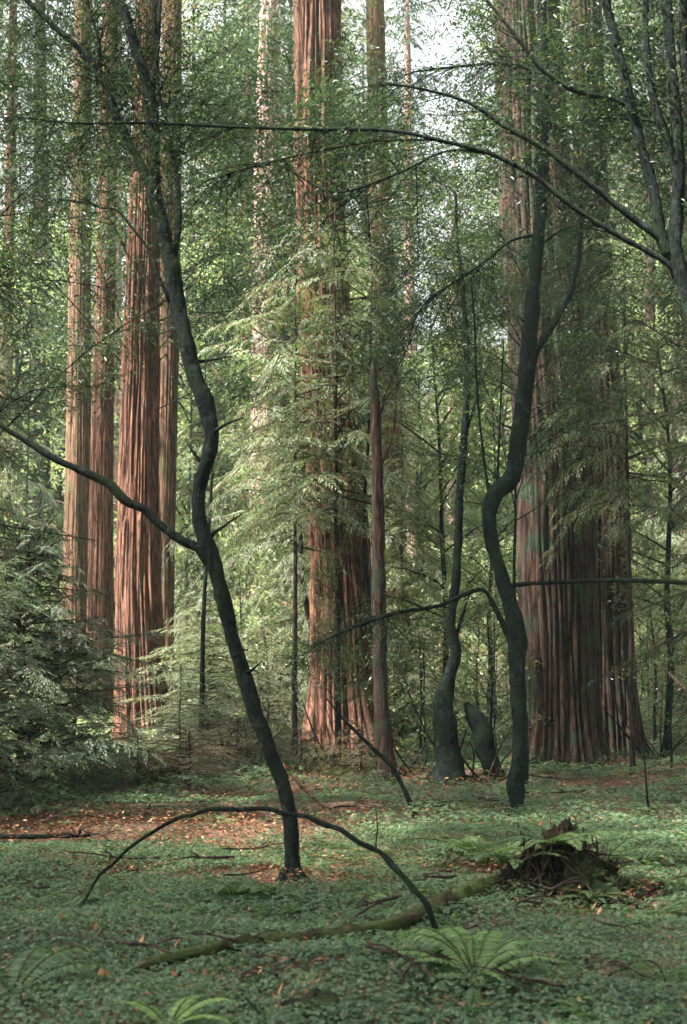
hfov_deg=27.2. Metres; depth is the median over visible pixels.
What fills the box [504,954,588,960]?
fallen stick
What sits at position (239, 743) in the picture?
redwood shoot clump
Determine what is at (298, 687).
leafy shrub
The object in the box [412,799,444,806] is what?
dead twig
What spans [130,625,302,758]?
redwood shoot clump
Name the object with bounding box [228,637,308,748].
redwood shoot clump
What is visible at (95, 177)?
conifer
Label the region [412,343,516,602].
broadleaf tree
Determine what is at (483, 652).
leafy shrub
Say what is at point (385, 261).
bay tree
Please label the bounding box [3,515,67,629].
leafy shrub
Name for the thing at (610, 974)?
curled vine
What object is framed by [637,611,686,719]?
leafy shrub
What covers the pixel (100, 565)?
redwood tree
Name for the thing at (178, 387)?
broadleaf tree
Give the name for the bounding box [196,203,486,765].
young redwood
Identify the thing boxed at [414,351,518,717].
bay tree
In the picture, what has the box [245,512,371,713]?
leafy shrub
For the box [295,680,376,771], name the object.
dead brush
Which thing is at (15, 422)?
young redwood
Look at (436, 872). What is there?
dead twig
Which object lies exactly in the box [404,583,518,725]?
leafy shrub
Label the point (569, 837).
sword fern
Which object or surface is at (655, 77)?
redwood tree
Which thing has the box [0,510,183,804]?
young redwood
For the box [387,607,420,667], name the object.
leafy shrub
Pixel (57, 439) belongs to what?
broadleaf tree
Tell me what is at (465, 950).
sword fern
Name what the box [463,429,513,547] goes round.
leafy shrub
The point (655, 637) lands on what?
leafy shrub
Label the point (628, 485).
young redwood
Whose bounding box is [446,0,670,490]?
conifer
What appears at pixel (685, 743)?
redwood shoot clump
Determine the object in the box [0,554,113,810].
young redwood
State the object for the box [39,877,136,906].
sword fern
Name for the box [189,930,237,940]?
dead twig
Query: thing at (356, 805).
dead twig
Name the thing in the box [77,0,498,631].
bay tree
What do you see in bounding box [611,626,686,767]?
leafy shrub
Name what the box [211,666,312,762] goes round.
redwood shoot clump
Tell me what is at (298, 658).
leafy shrub
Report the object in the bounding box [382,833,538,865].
sword fern
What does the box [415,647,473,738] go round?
redwood shoot clump
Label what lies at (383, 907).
sword fern
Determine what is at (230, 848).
dead twig
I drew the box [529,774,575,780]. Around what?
dead twig
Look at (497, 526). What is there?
leafy shrub
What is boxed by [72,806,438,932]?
arching branch
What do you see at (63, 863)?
dead twig
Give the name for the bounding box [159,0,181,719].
redwood tree
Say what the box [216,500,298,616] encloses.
leafy shrub
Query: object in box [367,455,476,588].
leafy shrub
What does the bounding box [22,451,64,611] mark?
leafy shrub
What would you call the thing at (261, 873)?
leaf litter
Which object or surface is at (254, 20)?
conifer
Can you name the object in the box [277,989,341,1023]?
rotten chunk
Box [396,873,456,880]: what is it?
dead twig
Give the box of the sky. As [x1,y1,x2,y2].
[0,0,677,392]
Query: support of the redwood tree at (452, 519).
on the ground at (372, 820)
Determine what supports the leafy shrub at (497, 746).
on the ground at (372, 820)
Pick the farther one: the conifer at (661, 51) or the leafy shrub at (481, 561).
the conifer at (661, 51)
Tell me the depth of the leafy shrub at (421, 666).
21.83 m
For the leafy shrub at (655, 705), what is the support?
on the ground at (372, 820)
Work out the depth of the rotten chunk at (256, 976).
6.56 m
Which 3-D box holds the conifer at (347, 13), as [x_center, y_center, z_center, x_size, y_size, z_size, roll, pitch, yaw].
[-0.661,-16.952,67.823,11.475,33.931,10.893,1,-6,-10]
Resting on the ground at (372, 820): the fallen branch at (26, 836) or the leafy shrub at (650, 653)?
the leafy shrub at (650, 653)
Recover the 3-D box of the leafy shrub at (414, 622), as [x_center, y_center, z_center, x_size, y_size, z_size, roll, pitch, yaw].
[0.220,2.515,28.546,3.065,4.405,3.763,-4,-7,35]
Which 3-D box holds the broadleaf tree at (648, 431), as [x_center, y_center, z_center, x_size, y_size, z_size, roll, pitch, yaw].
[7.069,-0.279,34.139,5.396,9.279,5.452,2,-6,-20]
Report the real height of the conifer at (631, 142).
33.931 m
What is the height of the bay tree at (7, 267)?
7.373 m
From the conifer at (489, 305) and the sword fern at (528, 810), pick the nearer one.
the sword fern at (528, 810)
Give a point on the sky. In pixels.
(444, 46)
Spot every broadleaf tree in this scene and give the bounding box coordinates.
[0,215,123,563]
[0,253,119,677]
[58,310,208,480]
[114,339,306,677]
[176,212,301,556]
[198,174,358,443]
[218,265,452,572]
[249,239,452,518]
[362,350,508,606]
[402,349,509,554]
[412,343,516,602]
[478,191,672,495]
[508,317,686,691]
[612,214,686,595]
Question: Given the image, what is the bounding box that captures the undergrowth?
[0,464,686,749]
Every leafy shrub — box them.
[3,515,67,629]
[12,438,64,516]
[12,466,64,563]
[21,497,116,643]
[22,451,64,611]
[30,526,184,654]
[37,518,196,678]
[156,646,231,736]
[167,607,255,738]
[174,501,265,656]
[174,522,307,716]
[174,545,282,691]
[175,475,221,534]
[176,445,187,509]
[194,608,290,715]
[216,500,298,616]
[222,499,310,650]
[225,619,305,720]
[225,638,300,725]
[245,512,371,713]
[267,617,309,727]
[272,662,308,729]
[274,527,440,724]
[278,454,305,566]
[300,604,419,725]
[341,634,430,756]
[348,607,464,749]
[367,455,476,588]
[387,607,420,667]
[387,610,485,747]
[387,657,440,732]
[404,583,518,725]
[408,478,485,574]
[408,526,517,732]
[409,579,501,706]
[415,577,511,729]
[425,543,517,667]
[433,651,507,733]
[447,630,553,750]
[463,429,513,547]
[463,448,517,602]
[463,615,509,710]
[471,534,517,705]
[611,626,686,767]
[631,515,686,683]
[631,550,686,711]
[632,467,686,608]
[632,565,686,749]
[633,585,686,730]
[633,594,685,706]
[634,562,686,708]
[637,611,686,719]
[660,641,686,707]
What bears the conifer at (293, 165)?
on the ground at (372, 820)
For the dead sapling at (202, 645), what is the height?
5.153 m
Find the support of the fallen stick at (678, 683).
on the ground at (372, 820)
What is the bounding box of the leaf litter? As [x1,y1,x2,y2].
[0,723,686,1020]
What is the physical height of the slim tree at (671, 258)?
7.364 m
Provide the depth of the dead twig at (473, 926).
7.54 m
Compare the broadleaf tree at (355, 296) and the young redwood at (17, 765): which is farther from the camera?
the broadleaf tree at (355, 296)
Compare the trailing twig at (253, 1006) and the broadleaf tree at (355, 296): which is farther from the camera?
the broadleaf tree at (355, 296)
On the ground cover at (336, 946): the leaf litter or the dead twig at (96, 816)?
the dead twig at (96, 816)
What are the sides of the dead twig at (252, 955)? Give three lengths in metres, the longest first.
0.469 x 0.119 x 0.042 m
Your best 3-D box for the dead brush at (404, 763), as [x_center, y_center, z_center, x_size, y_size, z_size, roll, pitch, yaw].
[0.858,3.036,19.063,1.495,1.052,1.615,0,-6,0]
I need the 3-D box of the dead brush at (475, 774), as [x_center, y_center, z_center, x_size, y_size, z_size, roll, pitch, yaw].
[1.663,3.162,18.118,1.607,0.899,1.115,0,-6,0]
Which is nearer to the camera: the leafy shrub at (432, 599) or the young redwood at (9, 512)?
the young redwood at (9, 512)
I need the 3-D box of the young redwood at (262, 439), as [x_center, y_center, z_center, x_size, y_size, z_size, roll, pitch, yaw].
[-0.768,-0.386,21.620,3.512,8.353,3.582,1,-6,-11]
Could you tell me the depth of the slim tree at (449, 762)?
18.56 m
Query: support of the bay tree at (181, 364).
on the ground at (372, 820)
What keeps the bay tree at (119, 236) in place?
on the ground at (372, 820)
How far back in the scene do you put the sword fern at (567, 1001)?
6.11 m
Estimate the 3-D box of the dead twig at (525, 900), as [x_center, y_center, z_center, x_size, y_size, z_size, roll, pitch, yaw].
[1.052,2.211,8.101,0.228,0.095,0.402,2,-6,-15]
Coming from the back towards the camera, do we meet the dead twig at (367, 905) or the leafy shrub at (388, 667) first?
the leafy shrub at (388, 667)
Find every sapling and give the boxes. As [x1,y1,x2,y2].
[197,463,213,758]
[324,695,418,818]
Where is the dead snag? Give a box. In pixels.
[369,359,397,785]
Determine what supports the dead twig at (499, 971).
on the ground cover at (336, 946)
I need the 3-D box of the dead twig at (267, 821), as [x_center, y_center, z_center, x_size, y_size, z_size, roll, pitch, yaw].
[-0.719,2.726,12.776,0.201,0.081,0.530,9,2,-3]
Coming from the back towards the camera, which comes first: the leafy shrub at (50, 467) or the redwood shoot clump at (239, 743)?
the leafy shrub at (50, 467)
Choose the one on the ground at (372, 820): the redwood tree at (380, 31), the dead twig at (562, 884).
the redwood tree at (380, 31)
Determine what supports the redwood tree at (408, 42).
on the ground at (372, 820)
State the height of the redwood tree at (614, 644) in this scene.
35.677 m
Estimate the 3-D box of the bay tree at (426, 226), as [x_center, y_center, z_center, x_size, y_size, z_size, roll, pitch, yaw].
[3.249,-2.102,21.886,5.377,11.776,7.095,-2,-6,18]
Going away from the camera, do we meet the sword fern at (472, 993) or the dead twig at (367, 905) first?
the sword fern at (472, 993)
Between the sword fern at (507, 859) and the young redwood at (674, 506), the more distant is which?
the young redwood at (674, 506)
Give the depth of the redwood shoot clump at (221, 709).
23.22 m
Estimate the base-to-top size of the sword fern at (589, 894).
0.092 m
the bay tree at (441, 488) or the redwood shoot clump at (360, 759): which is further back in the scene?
the bay tree at (441, 488)
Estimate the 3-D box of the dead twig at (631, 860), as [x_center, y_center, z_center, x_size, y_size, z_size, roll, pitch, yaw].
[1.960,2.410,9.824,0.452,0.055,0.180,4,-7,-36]
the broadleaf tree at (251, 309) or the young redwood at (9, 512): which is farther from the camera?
the broadleaf tree at (251, 309)
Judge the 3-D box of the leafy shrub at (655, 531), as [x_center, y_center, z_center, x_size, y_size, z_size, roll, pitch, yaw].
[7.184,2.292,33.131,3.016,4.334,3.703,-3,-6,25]
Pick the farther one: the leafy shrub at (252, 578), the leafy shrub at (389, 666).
the leafy shrub at (252, 578)
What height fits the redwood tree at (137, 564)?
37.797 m
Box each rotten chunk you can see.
[239,967,281,993]
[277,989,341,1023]
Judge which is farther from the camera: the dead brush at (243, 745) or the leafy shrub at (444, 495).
the leafy shrub at (444, 495)
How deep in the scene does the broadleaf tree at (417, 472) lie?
42.21 m
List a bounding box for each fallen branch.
[0,834,90,839]
[0,841,43,849]
[606,872,686,909]
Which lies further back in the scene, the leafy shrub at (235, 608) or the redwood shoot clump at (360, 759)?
the leafy shrub at (235, 608)
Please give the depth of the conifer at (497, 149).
68.16 m
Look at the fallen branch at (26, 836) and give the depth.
11.83 m
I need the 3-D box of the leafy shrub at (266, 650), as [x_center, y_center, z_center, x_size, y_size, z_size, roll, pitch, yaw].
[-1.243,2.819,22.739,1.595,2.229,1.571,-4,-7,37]
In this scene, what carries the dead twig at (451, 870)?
on the ground cover at (336, 946)
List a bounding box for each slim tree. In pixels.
[0,0,393,887]
[0,0,686,333]
[252,0,686,816]
[355,144,526,785]
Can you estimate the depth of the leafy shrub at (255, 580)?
28.67 m
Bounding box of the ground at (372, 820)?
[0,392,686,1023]
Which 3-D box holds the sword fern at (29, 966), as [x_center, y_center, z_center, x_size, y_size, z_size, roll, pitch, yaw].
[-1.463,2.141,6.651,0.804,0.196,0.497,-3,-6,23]
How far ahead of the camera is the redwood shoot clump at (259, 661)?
23.31 m
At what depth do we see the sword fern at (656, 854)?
10.28 m
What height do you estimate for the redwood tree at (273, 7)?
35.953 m
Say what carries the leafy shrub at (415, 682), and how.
on the ground at (372, 820)
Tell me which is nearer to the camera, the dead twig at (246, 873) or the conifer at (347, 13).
the dead twig at (246, 873)
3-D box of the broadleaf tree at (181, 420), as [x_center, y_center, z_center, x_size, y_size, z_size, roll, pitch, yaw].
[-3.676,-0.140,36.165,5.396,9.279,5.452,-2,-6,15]
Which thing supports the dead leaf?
on the ground cover at (336, 946)
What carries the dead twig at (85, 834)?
on the ground cover at (336, 946)
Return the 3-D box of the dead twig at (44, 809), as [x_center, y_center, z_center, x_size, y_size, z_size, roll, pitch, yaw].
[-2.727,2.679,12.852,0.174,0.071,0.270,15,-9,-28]
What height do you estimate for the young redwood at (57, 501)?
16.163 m
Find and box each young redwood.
[0,45,91,652]
[0,65,61,679]
[0,168,61,688]
[0,209,128,687]
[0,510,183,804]
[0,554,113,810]
[0,626,159,800]
[103,579,306,751]
[161,283,264,715]
[181,217,417,757]
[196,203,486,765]
[236,388,310,735]
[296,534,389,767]
[302,368,501,741]
[517,187,686,774]
[581,257,686,693]
[632,298,686,728]
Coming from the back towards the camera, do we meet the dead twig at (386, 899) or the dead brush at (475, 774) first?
the dead brush at (475, 774)
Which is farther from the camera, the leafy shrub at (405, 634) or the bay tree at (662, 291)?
the leafy shrub at (405, 634)
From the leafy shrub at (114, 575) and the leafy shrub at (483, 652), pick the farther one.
the leafy shrub at (114, 575)
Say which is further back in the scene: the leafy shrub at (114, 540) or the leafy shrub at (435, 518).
the leafy shrub at (435, 518)
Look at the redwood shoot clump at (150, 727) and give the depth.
20.29 m
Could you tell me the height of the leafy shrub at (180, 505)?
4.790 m
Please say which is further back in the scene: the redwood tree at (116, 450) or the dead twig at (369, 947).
the redwood tree at (116, 450)
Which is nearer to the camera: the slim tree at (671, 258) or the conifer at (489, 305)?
the slim tree at (671, 258)
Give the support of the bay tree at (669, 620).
on the ground at (372, 820)
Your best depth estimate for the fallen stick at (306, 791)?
14.38 m
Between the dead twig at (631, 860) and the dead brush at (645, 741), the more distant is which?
the dead brush at (645, 741)
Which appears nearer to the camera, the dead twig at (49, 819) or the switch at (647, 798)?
the dead twig at (49, 819)
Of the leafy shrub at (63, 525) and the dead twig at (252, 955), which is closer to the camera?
the dead twig at (252, 955)
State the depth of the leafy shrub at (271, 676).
24.55 m
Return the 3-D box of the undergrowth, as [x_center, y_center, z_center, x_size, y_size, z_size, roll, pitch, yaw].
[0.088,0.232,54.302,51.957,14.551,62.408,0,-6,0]
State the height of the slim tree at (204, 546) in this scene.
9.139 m
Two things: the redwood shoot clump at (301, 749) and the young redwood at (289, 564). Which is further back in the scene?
the young redwood at (289, 564)
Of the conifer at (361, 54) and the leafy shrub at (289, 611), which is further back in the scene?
the conifer at (361, 54)
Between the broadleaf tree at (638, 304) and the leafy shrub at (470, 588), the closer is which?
the leafy shrub at (470, 588)
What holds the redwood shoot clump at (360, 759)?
on the ground at (372, 820)
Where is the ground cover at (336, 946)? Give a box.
[0,697,686,1023]
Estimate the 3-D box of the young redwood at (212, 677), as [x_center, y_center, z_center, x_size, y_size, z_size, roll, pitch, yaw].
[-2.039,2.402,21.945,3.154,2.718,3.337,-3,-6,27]
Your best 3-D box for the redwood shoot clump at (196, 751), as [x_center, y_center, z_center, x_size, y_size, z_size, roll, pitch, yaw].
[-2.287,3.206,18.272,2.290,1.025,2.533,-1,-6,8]
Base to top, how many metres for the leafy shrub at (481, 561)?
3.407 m
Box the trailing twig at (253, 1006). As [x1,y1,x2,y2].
[214,957,263,1018]
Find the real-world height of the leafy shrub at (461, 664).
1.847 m
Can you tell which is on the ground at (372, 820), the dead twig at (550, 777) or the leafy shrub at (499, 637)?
the leafy shrub at (499, 637)
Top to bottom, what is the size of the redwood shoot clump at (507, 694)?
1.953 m
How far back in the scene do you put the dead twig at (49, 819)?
12.30 m
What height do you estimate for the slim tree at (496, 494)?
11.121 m
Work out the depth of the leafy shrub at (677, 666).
25.53 m
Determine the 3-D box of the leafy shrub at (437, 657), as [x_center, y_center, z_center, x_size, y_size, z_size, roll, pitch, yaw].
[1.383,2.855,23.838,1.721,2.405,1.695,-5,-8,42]
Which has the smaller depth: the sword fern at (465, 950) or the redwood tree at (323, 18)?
the sword fern at (465, 950)
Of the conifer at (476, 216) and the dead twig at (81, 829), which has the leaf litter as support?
the dead twig at (81, 829)
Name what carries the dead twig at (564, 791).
on the ground cover at (336, 946)
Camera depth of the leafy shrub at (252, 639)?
26.12 m
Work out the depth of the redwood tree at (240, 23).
47.66 m
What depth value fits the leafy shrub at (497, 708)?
21.57 m
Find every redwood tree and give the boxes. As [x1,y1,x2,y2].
[0,0,72,676]
[0,0,99,650]
[60,0,91,721]
[65,0,189,638]
[84,0,117,734]
[111,0,172,744]
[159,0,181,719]
[191,0,295,584]
[219,0,347,600]
[234,0,294,579]
[293,0,403,756]
[352,0,457,557]
[366,0,419,735]
[445,106,455,584]
[493,0,612,768]
[570,0,649,758]
[602,0,677,643]
[629,0,686,700]
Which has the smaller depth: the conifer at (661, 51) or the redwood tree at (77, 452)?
the redwood tree at (77, 452)
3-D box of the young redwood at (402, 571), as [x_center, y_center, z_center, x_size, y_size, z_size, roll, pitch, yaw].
[1.004,1.063,24.973,3.472,7.309,3.554,2,-6,-15]
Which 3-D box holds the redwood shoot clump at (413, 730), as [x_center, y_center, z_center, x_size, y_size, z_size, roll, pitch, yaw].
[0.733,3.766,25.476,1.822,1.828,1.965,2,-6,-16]
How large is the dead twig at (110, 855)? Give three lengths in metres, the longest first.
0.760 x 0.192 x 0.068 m
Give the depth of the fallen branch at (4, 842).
11.46 m
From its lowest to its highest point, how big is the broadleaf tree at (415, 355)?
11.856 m
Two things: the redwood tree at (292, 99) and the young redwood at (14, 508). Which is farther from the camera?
the redwood tree at (292, 99)
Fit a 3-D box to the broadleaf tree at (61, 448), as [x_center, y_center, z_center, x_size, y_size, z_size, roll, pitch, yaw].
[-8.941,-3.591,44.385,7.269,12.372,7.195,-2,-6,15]
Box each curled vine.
[601,962,630,984]
[647,959,665,982]
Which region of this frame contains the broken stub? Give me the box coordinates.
[464,701,504,776]
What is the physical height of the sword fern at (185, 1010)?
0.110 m
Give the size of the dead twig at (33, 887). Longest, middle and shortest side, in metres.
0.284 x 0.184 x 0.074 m
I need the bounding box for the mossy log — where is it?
[131,843,541,974]
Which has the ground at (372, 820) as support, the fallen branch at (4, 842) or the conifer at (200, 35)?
the conifer at (200, 35)
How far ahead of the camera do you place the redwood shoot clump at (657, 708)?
22.97 m
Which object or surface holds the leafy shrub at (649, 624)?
on the ground at (372, 820)
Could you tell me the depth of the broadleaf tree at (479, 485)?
50.04 m
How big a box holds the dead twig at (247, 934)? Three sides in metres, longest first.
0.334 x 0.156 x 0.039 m
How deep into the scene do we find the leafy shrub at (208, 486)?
49.73 m
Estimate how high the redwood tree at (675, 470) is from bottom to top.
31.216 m
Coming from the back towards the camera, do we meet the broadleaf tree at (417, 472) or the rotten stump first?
the broadleaf tree at (417, 472)
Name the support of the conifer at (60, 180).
on the ground at (372, 820)
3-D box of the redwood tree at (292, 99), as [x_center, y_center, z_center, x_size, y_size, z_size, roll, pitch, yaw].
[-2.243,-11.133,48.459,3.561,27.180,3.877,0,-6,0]
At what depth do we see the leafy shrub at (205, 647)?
25.12 m
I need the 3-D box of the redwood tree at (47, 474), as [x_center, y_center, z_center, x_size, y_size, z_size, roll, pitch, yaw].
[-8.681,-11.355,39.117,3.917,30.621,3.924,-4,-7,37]
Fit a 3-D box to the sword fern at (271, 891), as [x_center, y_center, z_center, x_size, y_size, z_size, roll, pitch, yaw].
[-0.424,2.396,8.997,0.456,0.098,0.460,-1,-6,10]
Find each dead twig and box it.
[4,875,49,888]
[36,803,48,814]
[39,815,67,822]
[46,861,74,865]
[61,823,111,833]
[66,851,161,858]
[83,830,120,842]
[85,814,110,817]
[113,937,194,952]
[166,852,234,860]
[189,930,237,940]
[222,840,283,849]
[223,866,279,875]
[224,930,249,935]
[247,949,284,956]
[250,930,282,942]
[260,811,273,827]
[333,799,376,808]
[338,894,402,913]
[349,893,390,923]
[361,943,429,990]
[365,945,449,955]
[366,939,462,978]
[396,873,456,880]
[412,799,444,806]
[422,867,451,874]
[430,925,477,935]
[437,866,472,871]
[471,964,564,987]
[478,796,504,805]
[499,960,524,986]
[510,877,594,895]
[514,895,559,913]
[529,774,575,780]
[535,788,585,793]
[593,917,651,936]
[605,961,650,978]
[618,858,641,863]
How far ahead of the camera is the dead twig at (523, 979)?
6.43 m
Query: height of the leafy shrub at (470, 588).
4.487 m
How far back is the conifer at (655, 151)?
66.33 m
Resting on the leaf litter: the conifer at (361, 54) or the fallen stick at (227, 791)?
the fallen stick at (227, 791)
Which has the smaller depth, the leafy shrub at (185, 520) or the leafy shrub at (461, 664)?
the leafy shrub at (461, 664)
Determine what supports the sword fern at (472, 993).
on the ground at (372, 820)
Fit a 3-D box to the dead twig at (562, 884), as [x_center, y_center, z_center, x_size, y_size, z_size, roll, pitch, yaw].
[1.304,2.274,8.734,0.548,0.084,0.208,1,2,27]
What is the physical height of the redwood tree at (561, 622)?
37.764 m
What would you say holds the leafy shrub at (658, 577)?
on the ground at (372, 820)
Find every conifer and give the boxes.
[0,0,73,497]
[15,58,96,517]
[25,0,160,484]
[121,0,249,510]
[121,0,303,546]
[181,0,294,403]
[187,0,404,505]
[228,0,427,427]
[342,18,441,456]
[354,150,439,443]
[397,0,616,489]
[425,266,475,448]
[432,181,511,435]
[434,0,643,415]
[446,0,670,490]
[570,5,677,464]
[602,0,677,500]
[614,9,677,383]
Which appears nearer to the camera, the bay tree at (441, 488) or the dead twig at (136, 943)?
the dead twig at (136, 943)
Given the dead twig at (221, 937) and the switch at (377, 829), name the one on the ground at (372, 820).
the switch at (377, 829)
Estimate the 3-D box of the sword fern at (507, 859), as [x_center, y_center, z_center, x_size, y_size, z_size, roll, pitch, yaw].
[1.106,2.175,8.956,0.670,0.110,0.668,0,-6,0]
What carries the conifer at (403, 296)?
on the ground at (372, 820)
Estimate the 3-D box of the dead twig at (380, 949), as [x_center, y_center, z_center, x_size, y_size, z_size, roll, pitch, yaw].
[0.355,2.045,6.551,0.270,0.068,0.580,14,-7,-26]
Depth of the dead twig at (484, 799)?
14.63 m
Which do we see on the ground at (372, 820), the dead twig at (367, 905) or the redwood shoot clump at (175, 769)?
the redwood shoot clump at (175, 769)
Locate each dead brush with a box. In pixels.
[196,712,288,766]
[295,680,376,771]
[352,708,467,776]
[410,726,535,783]
[602,686,686,764]
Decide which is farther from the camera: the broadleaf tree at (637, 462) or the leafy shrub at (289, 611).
the broadleaf tree at (637, 462)
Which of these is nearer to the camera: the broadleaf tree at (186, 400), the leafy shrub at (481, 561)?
the leafy shrub at (481, 561)
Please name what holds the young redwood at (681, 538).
on the ground at (372, 820)
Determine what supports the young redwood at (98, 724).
on the ground at (372, 820)
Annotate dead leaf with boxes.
[98,968,102,979]
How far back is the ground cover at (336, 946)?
8.11 m
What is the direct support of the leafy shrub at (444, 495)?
on the ground at (372, 820)
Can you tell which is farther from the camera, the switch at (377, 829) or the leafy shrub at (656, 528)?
the leafy shrub at (656, 528)
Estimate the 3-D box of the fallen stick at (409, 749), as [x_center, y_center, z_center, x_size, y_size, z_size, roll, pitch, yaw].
[1.275,3.339,19.759,0.800,0.497,4.119,-1,-6,7]
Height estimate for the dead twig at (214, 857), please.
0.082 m
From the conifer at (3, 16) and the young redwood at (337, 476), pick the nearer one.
the young redwood at (337, 476)
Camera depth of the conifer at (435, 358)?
83.42 m
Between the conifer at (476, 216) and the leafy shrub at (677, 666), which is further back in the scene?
the conifer at (476, 216)
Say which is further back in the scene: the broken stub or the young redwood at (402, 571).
the young redwood at (402, 571)
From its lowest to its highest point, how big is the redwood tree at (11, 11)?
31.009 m
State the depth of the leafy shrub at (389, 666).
20.78 m
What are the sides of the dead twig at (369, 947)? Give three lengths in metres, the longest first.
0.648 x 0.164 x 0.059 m
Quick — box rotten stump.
[488,813,659,917]
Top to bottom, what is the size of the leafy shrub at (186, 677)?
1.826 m
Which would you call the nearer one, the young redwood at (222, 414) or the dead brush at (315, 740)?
the dead brush at (315, 740)
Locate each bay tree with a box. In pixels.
[0,6,367,408]
[0,31,227,460]
[16,145,367,699]
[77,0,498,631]
[175,50,513,636]
[360,0,686,394]
[360,261,517,676]
[381,186,662,797]
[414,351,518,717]
[542,24,686,442]
[596,320,686,758]
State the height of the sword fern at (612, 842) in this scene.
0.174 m
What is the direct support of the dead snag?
on the ground at (372, 820)
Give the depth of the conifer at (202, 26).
53.55 m
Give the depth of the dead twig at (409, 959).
6.38 m
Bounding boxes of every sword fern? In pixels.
[0,947,111,998]
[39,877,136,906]
[116,995,238,1023]
[197,878,284,894]
[241,882,309,898]
[370,903,406,911]
[379,927,564,989]
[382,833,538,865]
[413,990,514,1023]
[464,849,570,868]
[480,822,639,850]
[490,802,551,813]
[500,962,530,971]
[500,992,579,1011]
[553,882,628,901]
[592,846,686,862]
[598,828,672,862]
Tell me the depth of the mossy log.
7.75 m
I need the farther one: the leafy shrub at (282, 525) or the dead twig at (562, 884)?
the leafy shrub at (282, 525)
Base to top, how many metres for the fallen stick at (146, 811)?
0.153 m
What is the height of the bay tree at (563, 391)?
7.578 m
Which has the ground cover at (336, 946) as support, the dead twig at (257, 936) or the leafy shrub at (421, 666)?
the dead twig at (257, 936)
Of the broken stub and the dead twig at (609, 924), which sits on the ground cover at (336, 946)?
the dead twig at (609, 924)
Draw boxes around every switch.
[375,807,377,847]
[643,746,650,815]
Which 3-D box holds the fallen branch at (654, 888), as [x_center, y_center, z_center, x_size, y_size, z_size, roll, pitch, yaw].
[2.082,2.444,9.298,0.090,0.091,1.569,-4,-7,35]
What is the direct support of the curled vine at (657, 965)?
on the ground at (372, 820)
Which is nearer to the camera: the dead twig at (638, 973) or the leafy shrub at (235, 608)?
the dead twig at (638, 973)
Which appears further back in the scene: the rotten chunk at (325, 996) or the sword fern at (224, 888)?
the sword fern at (224, 888)
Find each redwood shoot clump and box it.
[84,730,248,791]
[108,724,245,790]
[116,664,223,759]
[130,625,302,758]
[170,673,245,747]
[191,713,298,774]
[196,624,307,746]
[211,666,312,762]
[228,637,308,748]
[257,726,332,771]
[294,719,397,779]
[388,673,430,738]
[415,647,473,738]
[465,658,511,739]
[639,645,686,748]
[652,638,686,758]
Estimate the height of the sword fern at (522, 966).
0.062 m
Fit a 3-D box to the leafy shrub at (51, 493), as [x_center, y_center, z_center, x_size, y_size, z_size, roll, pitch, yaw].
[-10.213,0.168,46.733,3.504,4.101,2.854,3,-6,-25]
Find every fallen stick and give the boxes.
[141,803,151,820]
[198,789,231,802]
[292,777,325,807]
[394,743,434,760]
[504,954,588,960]
[650,659,686,692]
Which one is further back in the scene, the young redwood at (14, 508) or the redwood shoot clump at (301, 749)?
the young redwood at (14, 508)

